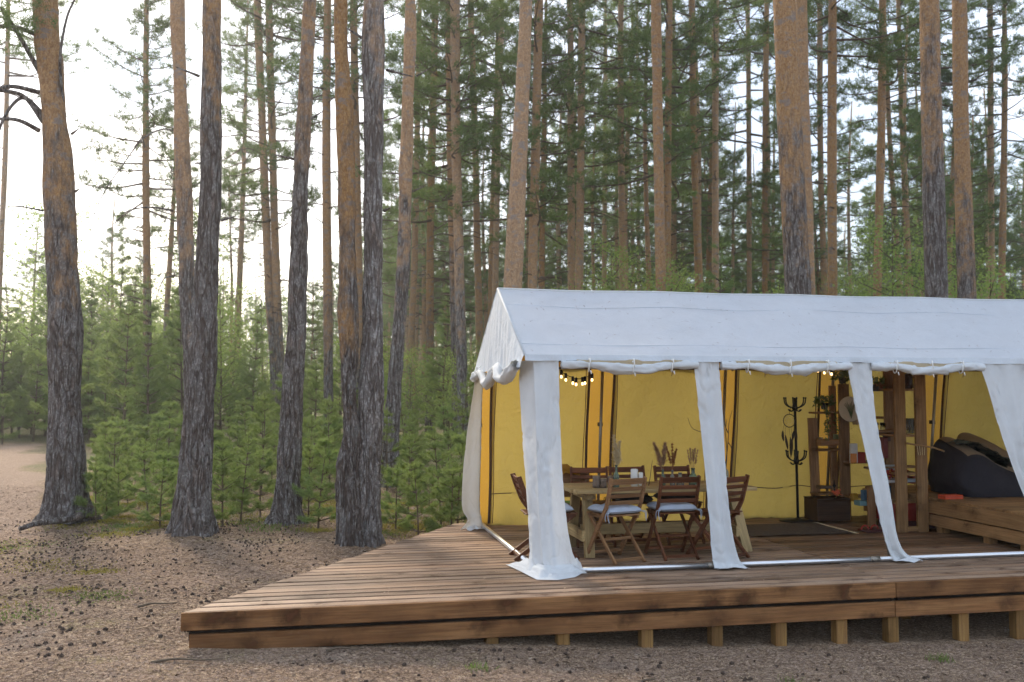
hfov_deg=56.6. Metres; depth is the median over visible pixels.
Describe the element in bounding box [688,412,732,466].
bare branches
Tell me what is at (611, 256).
leafy sapling
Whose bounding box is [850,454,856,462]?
orange card
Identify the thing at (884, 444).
red book
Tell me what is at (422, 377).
young conifer
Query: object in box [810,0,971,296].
pine tree
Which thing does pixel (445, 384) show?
young conifer
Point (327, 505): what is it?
moss
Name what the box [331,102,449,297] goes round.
pine tree
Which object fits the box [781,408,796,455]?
dreamcatcher
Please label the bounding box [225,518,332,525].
moss
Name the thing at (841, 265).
pine tree
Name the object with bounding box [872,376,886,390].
potted plant
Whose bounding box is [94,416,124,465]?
young pine
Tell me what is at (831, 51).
pine tree
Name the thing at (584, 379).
string lights
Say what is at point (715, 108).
pine tree
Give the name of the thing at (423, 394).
young conifer
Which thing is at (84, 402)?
young conifer
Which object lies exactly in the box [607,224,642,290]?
pine tree
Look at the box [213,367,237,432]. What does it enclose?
young conifer
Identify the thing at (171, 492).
young pine
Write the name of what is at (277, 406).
young pine
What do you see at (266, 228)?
pine tree
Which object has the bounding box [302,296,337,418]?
young conifer
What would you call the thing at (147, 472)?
young pine
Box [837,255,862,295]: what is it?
pine tree
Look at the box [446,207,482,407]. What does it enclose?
pine tree
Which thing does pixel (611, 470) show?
folding chair
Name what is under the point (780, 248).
pine tree
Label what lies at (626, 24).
pine tree
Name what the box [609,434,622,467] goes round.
dried grass bunch
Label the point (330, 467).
young pine
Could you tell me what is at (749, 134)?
pine tree
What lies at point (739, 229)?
pine tree
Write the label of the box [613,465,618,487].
bottle
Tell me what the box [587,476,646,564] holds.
folding chair
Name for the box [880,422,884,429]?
spice jar
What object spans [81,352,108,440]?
young conifer
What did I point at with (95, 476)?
young pine
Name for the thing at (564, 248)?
pine tree
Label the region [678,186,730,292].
pine tree
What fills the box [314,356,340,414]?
leafy sapling
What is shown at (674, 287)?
leafy sapling
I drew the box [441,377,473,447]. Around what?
young pine
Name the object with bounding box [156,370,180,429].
young conifer
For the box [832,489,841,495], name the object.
orange flower
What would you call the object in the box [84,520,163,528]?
moss
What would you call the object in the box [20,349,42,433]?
young conifer
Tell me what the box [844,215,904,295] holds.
pine tree
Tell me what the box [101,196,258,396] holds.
leafy sapling
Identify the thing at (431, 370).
young conifer
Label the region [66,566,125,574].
moss
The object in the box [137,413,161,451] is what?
young pine
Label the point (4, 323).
leafy sapling
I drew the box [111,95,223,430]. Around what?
pine tree
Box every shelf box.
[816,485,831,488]
[833,434,838,438]
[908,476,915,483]
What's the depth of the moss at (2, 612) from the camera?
8.30 m
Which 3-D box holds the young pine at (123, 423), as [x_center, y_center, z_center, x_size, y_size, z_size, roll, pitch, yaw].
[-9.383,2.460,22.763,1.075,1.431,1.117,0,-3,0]
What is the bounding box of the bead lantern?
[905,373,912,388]
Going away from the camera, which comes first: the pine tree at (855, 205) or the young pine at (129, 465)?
the young pine at (129, 465)
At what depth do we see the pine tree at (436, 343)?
105.40 m
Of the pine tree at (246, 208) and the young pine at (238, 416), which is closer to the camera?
the young pine at (238, 416)
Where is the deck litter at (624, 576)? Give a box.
[197,536,1019,609]
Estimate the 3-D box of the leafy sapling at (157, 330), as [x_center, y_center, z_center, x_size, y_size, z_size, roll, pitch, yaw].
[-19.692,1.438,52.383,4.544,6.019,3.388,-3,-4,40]
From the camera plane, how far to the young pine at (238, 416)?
25.20 m
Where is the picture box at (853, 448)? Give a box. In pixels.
[849,443,857,462]
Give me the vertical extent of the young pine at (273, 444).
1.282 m
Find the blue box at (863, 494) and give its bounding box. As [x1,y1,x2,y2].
[861,490,866,499]
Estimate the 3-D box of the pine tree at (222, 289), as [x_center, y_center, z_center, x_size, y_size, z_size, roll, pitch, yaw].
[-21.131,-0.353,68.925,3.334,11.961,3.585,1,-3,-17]
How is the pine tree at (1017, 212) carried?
on the ground at (22, 459)
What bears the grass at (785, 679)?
on the ground at (22, 459)
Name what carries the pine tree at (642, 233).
on the ground at (22, 459)
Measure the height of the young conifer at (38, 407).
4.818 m
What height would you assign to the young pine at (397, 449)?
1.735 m
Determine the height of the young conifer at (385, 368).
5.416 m
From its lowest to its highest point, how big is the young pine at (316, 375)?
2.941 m
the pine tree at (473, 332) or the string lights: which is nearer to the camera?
the string lights
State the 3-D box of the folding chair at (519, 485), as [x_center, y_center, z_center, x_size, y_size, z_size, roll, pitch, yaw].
[0.322,1.803,9.799,0.677,0.859,0.432,0,-3,-8]
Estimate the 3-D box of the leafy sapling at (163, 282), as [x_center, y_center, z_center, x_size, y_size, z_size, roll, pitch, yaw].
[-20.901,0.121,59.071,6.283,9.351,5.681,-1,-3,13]
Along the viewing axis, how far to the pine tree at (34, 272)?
56.93 m
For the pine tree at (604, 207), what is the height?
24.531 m
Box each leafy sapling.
[0,191,121,421]
[0,297,47,428]
[0,305,40,374]
[23,260,118,365]
[79,253,153,362]
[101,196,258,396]
[123,296,163,344]
[141,316,178,394]
[142,275,222,371]
[175,263,268,425]
[215,334,243,407]
[222,273,313,416]
[303,333,385,418]
[303,369,321,416]
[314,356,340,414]
[357,371,406,419]
[383,335,418,416]
[384,345,438,426]
[418,345,476,425]
[435,335,481,415]
[543,272,610,290]
[567,226,651,290]
[616,246,691,291]
[633,254,727,292]
[646,266,703,291]
[749,273,824,293]
[815,270,872,295]
[832,192,952,296]
[837,261,885,295]
[883,242,983,297]
[884,280,919,296]
[908,225,1008,298]
[949,251,1023,298]
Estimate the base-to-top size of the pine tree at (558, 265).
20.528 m
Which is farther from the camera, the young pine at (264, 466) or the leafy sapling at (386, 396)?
the leafy sapling at (386, 396)
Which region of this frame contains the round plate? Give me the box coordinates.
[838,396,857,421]
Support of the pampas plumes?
in the bottle at (662, 474)
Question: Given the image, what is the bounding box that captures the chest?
[804,495,849,520]
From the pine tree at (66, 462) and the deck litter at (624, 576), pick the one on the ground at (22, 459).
the pine tree at (66, 462)
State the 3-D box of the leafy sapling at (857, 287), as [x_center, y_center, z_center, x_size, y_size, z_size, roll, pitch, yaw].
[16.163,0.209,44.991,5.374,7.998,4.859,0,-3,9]
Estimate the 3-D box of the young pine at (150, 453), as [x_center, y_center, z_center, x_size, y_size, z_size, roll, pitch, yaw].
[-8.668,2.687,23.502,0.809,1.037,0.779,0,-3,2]
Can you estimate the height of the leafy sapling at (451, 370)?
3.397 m
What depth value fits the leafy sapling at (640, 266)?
31.37 m
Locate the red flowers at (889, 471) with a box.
[886,468,908,479]
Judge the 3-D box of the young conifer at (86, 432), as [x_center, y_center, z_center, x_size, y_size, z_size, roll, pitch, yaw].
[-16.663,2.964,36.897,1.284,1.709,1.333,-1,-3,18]
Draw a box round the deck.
[181,515,1023,648]
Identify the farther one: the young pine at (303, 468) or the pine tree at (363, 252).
the pine tree at (363, 252)
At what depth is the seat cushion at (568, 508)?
9.65 m
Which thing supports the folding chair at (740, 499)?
on the deck
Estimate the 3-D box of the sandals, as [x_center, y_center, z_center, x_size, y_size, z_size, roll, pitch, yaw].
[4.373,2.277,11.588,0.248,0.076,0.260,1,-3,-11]
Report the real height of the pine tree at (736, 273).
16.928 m
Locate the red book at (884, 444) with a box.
[879,437,887,457]
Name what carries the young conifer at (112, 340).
on the ground at (22, 459)
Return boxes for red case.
[938,494,963,499]
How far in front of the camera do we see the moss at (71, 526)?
13.69 m
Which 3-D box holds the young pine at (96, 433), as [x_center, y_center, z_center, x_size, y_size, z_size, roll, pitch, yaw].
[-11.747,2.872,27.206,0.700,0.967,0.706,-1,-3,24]
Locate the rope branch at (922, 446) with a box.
[906,442,944,454]
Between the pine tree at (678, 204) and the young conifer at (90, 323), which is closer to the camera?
the young conifer at (90, 323)
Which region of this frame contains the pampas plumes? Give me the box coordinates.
[651,441,667,468]
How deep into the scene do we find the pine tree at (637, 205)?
58.71 m
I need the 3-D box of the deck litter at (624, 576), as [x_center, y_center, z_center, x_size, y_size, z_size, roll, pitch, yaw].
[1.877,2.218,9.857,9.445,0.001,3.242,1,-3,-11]
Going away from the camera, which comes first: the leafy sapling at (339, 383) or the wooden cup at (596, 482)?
the wooden cup at (596, 482)
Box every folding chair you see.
[508,473,579,560]
[563,473,596,543]
[570,466,615,547]
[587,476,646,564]
[608,465,658,545]
[644,475,700,560]
[653,465,705,544]
[686,474,749,557]
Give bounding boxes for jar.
[676,472,683,484]
[689,468,696,484]
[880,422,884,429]
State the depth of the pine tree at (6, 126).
44.52 m
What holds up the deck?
on the ground at (22, 459)
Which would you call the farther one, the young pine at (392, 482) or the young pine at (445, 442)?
the young pine at (445, 442)
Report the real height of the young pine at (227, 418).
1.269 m
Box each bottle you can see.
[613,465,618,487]
[661,469,665,485]
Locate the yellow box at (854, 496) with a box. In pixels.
[850,493,857,501]
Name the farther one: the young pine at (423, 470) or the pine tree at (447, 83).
the pine tree at (447, 83)
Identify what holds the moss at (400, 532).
on the ground at (22, 459)
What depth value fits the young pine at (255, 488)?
16.92 m
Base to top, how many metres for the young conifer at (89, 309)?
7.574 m
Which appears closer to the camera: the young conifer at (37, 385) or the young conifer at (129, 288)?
the young conifer at (37, 385)
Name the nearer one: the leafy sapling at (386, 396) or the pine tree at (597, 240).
the leafy sapling at (386, 396)
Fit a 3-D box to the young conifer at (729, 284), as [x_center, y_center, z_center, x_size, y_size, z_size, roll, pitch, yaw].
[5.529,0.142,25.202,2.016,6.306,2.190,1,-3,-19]
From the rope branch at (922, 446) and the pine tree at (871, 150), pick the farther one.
the pine tree at (871, 150)
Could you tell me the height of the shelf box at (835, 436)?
0.150 m
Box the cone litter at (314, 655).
[0,519,1023,681]
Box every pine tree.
[0,0,92,344]
[0,0,102,530]
[2,208,45,366]
[5,286,30,355]
[20,269,46,354]
[66,0,199,437]
[84,195,142,336]
[90,0,194,401]
[93,251,110,336]
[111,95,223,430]
[125,249,161,314]
[127,263,163,333]
[142,279,161,345]
[164,0,235,536]
[164,0,322,421]
[187,0,362,427]
[190,0,294,424]
[217,254,241,405]
[219,136,281,413]
[219,146,261,422]
[226,274,247,349]
[242,276,268,375]
[252,0,403,446]
[254,262,287,337]
[263,0,322,525]
[282,0,443,408]
[284,239,338,412]
[307,225,338,367]
[308,331,322,381]
[331,0,483,436]
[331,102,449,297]
[332,179,409,304]
[333,322,339,400]
[334,0,412,547]
[355,0,532,446]
[358,0,492,432]
[363,201,395,356]
[380,0,434,487]
[382,106,472,419]
[382,135,448,411]
[382,199,468,414]
[382,202,396,356]
[382,207,470,395]
[382,231,419,398]
[383,34,472,417]
[383,136,449,366]
[384,0,514,442]
[397,0,533,361]
[407,171,503,353]
[410,142,483,377]
[418,153,488,424]
[418,299,442,393]
[421,0,574,303]
[422,0,608,288]
[434,222,487,323]
[434,301,443,359]
[436,251,483,343]
[439,233,483,323]
[445,0,531,317]
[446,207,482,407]
[448,153,524,357]
[465,119,538,302]
[467,297,487,347]
[481,166,575,289]
[483,189,523,326]
[485,0,596,288]
[503,0,531,287]
[503,159,575,288]
[506,0,662,289]
[506,99,600,289]
[509,0,652,289]
[538,83,634,290]
[538,112,631,281]
[546,211,590,289]
[547,0,698,290]
[551,0,641,290]
[558,23,688,290]
[558,77,643,290]
[563,124,654,290]
[564,0,682,290]
[564,149,618,281]
[580,0,751,291]
[583,202,635,284]
[589,0,699,289]
[594,105,653,290]
[607,203,645,290]
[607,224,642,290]
[615,0,772,292]
[624,11,725,291]
[627,145,706,291]
[628,125,701,265]
[630,223,677,290]
[635,96,708,291]
[635,204,705,291]
[639,7,758,282]
[640,28,768,292]
[644,0,770,292]
[651,0,665,290]
[671,125,761,267]
[677,159,761,289]
[677,195,694,282]
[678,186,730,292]
[682,0,824,293]
[701,102,774,293]
[704,0,827,293]
[719,111,814,293]
[720,154,783,292]
[721,82,820,293]
[722,219,746,293]
[727,105,854,286]
[741,224,782,293]
[746,0,919,295]
[760,0,887,294]
[770,228,819,280]
[773,0,811,294]
[773,165,867,295]
[796,0,815,294]
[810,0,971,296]
[813,179,856,294]
[814,101,896,294]
[814,242,843,293]
[823,0,951,296]
[837,188,903,292]
[837,223,858,292]
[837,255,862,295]
[840,0,980,296]
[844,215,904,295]
[849,87,1007,291]
[854,190,885,290]
[857,15,955,296]
[863,0,1023,224]
[874,115,950,296]
[882,159,976,296]
[882,199,924,296]
[888,174,997,297]
[894,0,1023,298]
[901,57,1014,294]
[914,133,985,297]
[919,0,947,297]
[920,114,1022,277]
[942,0,1023,298]
[947,118,1023,298]
[952,0,976,298]
[952,88,1023,297]
[955,186,997,286]
[975,198,1019,297]
[995,147,1023,298]
[996,168,1023,295]
[996,171,1023,298]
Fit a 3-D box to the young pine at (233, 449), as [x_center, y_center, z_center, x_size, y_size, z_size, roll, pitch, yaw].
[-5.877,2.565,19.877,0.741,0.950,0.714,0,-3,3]
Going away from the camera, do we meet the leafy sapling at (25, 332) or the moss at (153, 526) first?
the moss at (153, 526)
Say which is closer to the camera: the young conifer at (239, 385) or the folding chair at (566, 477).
the folding chair at (566, 477)
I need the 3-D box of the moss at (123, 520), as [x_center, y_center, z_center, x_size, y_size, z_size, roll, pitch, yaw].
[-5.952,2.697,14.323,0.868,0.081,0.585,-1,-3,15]
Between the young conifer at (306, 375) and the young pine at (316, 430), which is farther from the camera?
the young conifer at (306, 375)
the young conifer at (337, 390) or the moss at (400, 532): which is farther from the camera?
the young conifer at (337, 390)
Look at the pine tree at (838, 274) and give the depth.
75.91 m
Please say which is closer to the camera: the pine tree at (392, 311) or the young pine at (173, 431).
the young pine at (173, 431)
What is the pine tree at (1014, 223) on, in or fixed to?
on the ground at (22, 459)
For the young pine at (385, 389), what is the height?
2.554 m
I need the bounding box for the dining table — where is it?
[563,480,756,557]
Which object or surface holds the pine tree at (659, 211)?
on the ground at (22, 459)
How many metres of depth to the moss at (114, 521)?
14.23 m
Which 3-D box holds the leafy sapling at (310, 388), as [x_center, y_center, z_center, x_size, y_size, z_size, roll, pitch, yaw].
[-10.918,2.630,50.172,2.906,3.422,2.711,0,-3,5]
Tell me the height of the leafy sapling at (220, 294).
7.175 m
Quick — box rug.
[746,522,858,535]
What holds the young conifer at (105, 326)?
on the ground at (22, 459)
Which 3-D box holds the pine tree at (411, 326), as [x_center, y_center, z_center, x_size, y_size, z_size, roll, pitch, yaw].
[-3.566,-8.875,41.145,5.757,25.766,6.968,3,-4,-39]
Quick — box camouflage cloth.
[947,439,1011,467]
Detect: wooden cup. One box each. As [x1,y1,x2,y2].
[592,475,599,487]
[600,478,606,487]
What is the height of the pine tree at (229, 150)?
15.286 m
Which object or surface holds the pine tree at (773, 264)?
on the ground at (22, 459)
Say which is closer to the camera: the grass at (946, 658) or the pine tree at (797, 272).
the grass at (946, 658)
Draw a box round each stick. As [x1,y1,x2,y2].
[137,602,177,607]
[150,658,222,662]
[326,646,365,651]
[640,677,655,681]
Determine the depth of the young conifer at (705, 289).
26.79 m
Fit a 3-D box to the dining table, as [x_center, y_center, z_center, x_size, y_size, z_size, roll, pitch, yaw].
[1.542,1.906,10.263,1.998,0.708,0.816,1,-3,-11]
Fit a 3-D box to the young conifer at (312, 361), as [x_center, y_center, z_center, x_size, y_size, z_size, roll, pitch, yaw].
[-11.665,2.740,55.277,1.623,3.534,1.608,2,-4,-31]
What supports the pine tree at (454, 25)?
on the ground at (22, 459)
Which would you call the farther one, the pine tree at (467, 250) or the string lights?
the pine tree at (467, 250)
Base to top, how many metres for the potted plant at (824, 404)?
0.630 m
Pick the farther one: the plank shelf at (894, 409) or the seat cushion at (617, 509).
the plank shelf at (894, 409)
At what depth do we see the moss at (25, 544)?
11.99 m
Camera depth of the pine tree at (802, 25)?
23.22 m
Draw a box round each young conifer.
[0,281,27,436]
[0,322,28,432]
[0,347,41,437]
[0,356,14,433]
[0,393,22,443]
[4,351,35,429]
[12,336,47,441]
[14,275,47,435]
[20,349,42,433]
[26,323,95,431]
[31,364,47,420]
[31,376,44,425]
[35,365,47,426]
[39,325,95,420]
[81,346,109,433]
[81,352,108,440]
[81,369,96,428]
[81,404,96,434]
[82,277,109,369]
[82,319,109,432]
[84,333,129,429]
[85,247,138,402]
[88,303,160,430]
[94,346,133,423]
[108,334,141,425]
[112,269,172,414]
[116,335,140,415]
[120,277,178,450]
[126,369,165,434]
[132,355,175,432]
[150,287,217,420]
[154,286,183,430]
[155,298,182,415]
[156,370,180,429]
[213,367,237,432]
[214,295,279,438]
[214,317,251,435]
[214,372,227,420]
[222,329,248,405]
[227,303,274,438]
[232,368,251,426]
[233,338,265,416]
[251,359,265,393]
[251,373,275,435]
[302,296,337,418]
[303,358,313,400]
[305,360,323,413]
[306,346,340,425]
[322,355,357,443]
[333,340,343,414]
[383,322,403,418]
[383,344,389,399]
[404,354,424,411]
[412,340,442,425]
[416,284,468,432]
[421,303,470,428]
[438,348,451,426]
[606,278,616,290]
[697,277,717,292]
[703,232,741,293]
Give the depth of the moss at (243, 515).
15.01 m
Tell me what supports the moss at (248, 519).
on the ground at (22, 459)
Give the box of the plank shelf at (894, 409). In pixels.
[838,370,928,532]
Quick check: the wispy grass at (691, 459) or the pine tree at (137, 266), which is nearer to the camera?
the wispy grass at (691, 459)
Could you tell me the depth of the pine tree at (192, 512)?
12.82 m
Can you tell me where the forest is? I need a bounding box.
[1,263,1020,396]
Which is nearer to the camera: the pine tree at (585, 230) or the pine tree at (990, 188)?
the pine tree at (990, 188)
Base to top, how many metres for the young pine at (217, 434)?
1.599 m
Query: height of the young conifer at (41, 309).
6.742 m
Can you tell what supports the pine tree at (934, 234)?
on the ground at (22, 459)
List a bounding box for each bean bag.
[928,437,1023,497]
[956,432,1013,470]
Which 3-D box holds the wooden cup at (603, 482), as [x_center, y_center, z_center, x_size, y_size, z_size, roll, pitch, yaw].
[0.958,1.486,9.963,0.070,0.098,0.069,1,-3,-11]
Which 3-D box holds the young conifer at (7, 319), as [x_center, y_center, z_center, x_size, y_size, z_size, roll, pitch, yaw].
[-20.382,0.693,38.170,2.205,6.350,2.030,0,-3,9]
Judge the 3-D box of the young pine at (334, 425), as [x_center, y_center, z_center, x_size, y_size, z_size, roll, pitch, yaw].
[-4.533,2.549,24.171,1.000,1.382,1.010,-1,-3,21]
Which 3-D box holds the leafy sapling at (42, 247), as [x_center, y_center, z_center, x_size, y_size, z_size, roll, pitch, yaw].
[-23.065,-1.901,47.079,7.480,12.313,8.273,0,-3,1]
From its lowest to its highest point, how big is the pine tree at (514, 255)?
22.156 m
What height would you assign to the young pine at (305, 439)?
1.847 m
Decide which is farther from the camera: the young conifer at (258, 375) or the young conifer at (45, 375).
the young conifer at (258, 375)
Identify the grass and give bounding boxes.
[465,660,498,673]
[687,448,697,467]
[776,673,805,681]
[925,650,955,663]
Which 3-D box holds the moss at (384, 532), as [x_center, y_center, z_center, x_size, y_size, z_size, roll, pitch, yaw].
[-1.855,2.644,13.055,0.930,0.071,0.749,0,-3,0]
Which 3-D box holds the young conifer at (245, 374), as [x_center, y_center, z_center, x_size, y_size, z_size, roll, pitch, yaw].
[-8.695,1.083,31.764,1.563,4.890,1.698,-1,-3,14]
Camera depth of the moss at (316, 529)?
13.35 m
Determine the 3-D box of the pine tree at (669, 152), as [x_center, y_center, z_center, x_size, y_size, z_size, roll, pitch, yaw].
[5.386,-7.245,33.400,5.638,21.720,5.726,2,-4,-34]
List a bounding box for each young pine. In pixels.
[74,462,118,522]
[86,426,108,454]
[87,453,107,484]
[89,421,121,470]
[91,467,121,506]
[92,427,131,479]
[92,466,123,515]
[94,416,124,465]
[94,416,138,466]
[100,462,140,515]
[108,390,144,447]
[109,455,145,502]
[121,424,159,471]
[121,468,148,494]
[122,430,142,461]
[122,441,171,514]
[128,425,147,456]
[136,413,178,475]
[136,451,177,526]
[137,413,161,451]
[142,456,164,485]
[146,436,174,463]
[149,400,182,463]
[153,461,178,506]
[154,413,182,468]
[161,417,179,456]
[171,429,224,463]
[211,439,245,526]
[212,451,236,492]
[213,432,268,521]
[213,439,226,464]
[217,415,236,453]
[217,443,245,477]
[220,424,252,467]
[220,447,258,507]
[229,396,261,460]
[233,444,276,516]
[234,390,278,493]
[235,470,259,497]
[238,411,261,451]
[238,443,261,483]
[243,396,277,468]
[258,373,308,460]
[258,430,278,479]
[266,411,279,450]
[273,423,318,474]
[291,437,338,528]
[300,438,327,514]
[300,470,311,502]
[301,414,336,475]
[301,427,330,486]
[301,439,311,491]
[302,416,335,470]
[302,418,340,460]
[303,360,338,444]
[308,396,342,481]
[312,403,340,456]
[320,433,341,468]
[327,415,342,457]
[380,406,403,492]
[381,462,420,528]
[382,374,403,448]
[391,432,428,508]
[393,460,440,534]
[399,415,426,461]
[399,419,420,480]
[399,432,429,483]
[400,414,426,458]
[412,426,462,524]
[412,466,427,496]
[417,474,438,505]
[420,455,432,474]
[422,425,438,453]
[425,466,465,529]
[430,427,462,494]
[431,433,467,522]
[432,403,465,461]
[432,455,453,487]
[436,429,459,459]
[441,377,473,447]
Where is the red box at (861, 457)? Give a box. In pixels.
[858,452,865,462]
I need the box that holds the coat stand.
[779,397,816,522]
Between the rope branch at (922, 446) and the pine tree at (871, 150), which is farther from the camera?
the pine tree at (871, 150)
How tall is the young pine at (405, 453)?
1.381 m
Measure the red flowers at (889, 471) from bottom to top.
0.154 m
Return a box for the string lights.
[560,370,593,385]
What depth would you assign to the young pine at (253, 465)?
19.07 m
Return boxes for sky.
[0,0,1023,389]
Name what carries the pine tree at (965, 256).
on the ground at (22, 459)
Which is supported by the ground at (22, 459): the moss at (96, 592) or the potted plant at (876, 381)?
the moss at (96, 592)
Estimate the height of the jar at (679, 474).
0.139 m
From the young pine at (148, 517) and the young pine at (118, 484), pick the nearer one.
the young pine at (148, 517)
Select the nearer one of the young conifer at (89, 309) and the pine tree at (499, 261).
the young conifer at (89, 309)
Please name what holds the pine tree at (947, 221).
on the ground at (22, 459)
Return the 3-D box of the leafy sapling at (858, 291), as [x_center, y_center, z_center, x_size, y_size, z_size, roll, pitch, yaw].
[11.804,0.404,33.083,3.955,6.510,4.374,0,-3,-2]
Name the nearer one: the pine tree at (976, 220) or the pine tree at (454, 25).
the pine tree at (454, 25)
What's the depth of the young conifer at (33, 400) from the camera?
40.14 m
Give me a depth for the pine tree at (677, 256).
56.18 m
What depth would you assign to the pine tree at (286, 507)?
13.84 m
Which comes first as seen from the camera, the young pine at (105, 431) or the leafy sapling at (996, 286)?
the young pine at (105, 431)
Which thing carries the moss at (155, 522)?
on the ground at (22, 459)
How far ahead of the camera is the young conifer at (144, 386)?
29.18 m
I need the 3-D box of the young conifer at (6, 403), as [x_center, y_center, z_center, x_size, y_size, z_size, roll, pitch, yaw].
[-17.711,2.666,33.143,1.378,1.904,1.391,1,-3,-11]
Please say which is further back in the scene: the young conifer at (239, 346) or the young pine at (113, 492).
the young conifer at (239, 346)
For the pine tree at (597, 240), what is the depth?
92.33 m
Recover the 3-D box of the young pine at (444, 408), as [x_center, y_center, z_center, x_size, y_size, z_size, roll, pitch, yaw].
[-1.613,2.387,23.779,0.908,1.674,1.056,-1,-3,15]
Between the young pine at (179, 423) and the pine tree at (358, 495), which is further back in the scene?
the young pine at (179, 423)
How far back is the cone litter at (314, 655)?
10.97 m
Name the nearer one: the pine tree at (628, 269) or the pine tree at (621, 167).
the pine tree at (621, 167)
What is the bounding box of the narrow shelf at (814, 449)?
[807,386,839,495]
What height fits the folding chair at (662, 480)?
0.859 m
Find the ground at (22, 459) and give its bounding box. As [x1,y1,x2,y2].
[0,405,1023,681]
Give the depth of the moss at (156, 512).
15.24 m
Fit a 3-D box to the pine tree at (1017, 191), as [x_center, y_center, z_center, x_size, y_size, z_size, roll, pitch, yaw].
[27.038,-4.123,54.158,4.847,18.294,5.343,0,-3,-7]
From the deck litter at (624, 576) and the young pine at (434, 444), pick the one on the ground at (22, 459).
the young pine at (434, 444)
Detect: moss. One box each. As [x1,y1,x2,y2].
[0,537,44,552]
[0,537,84,552]
[0,555,116,575]
[0,594,49,611]
[0,601,80,632]
[28,520,116,530]
[43,584,97,594]
[45,522,167,532]
[47,587,145,605]
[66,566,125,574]
[70,530,153,538]
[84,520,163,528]
[94,518,129,524]
[97,518,137,523]
[102,514,143,519]
[119,526,149,531]
[134,510,170,516]
[137,521,169,524]
[139,523,166,528]
[212,501,262,506]
[215,511,265,520]
[219,515,305,526]
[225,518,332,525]
[228,521,312,533]
[283,525,335,532]
[312,504,335,508]
[382,522,428,532]
[382,527,424,538]
[382,530,410,539]
[384,520,460,531]
[413,516,465,525]
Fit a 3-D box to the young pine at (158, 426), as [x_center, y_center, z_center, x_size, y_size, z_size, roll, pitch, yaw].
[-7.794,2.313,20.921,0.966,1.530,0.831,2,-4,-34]
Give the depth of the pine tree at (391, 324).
76.83 m
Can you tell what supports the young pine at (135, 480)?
on the ground at (22, 459)
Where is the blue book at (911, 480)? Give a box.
[907,478,915,481]
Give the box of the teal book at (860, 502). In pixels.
[854,500,866,505]
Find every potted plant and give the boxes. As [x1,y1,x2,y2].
[812,394,839,440]
[830,370,849,383]
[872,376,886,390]
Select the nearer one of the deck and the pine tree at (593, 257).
the deck
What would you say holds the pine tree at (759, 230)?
on the ground at (22, 459)
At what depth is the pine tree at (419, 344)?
85.72 m
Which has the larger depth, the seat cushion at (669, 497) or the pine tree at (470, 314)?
the pine tree at (470, 314)
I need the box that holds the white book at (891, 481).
[888,478,907,482]
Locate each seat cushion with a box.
[565,503,573,511]
[587,503,646,522]
[604,493,653,501]
[646,501,701,519]
[651,493,694,498]
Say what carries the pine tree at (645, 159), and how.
on the ground at (22, 459)
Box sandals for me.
[858,524,882,532]
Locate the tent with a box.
[461,288,1023,579]
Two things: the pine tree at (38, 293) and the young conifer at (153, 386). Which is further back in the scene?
the pine tree at (38, 293)
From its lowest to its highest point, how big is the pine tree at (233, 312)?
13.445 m
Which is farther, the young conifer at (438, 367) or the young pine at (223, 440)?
the young conifer at (438, 367)
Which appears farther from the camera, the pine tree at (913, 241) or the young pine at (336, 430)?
the pine tree at (913, 241)
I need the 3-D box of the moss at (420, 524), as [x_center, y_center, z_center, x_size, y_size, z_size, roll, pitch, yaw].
[-1.263,2.687,13.879,1.491,0.084,1.160,0,-3,0]
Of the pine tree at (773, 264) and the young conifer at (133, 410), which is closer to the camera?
the young conifer at (133, 410)
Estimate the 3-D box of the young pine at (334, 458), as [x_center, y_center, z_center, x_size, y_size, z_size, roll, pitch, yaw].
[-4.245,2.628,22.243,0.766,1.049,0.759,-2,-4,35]
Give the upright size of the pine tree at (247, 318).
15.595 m
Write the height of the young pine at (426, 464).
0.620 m
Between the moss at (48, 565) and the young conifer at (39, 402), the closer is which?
the moss at (48, 565)
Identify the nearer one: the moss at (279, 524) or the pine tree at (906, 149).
the moss at (279, 524)
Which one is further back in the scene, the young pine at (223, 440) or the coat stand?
the young pine at (223, 440)
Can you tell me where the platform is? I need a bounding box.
[862,485,1023,550]
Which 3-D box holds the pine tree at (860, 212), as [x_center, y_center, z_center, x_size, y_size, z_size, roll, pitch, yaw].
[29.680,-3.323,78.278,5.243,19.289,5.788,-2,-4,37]
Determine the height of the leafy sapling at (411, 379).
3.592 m
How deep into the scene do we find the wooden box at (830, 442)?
12.52 m
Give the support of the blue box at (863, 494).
on the plank shelf at (894, 409)
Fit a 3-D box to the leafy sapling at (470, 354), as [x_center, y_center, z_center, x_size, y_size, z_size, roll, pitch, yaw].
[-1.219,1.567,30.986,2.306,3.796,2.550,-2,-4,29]
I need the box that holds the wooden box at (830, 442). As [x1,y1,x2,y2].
[816,439,838,445]
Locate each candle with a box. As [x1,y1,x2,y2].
[631,468,637,486]
[638,472,642,485]
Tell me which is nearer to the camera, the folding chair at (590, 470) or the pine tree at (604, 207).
the folding chair at (590, 470)

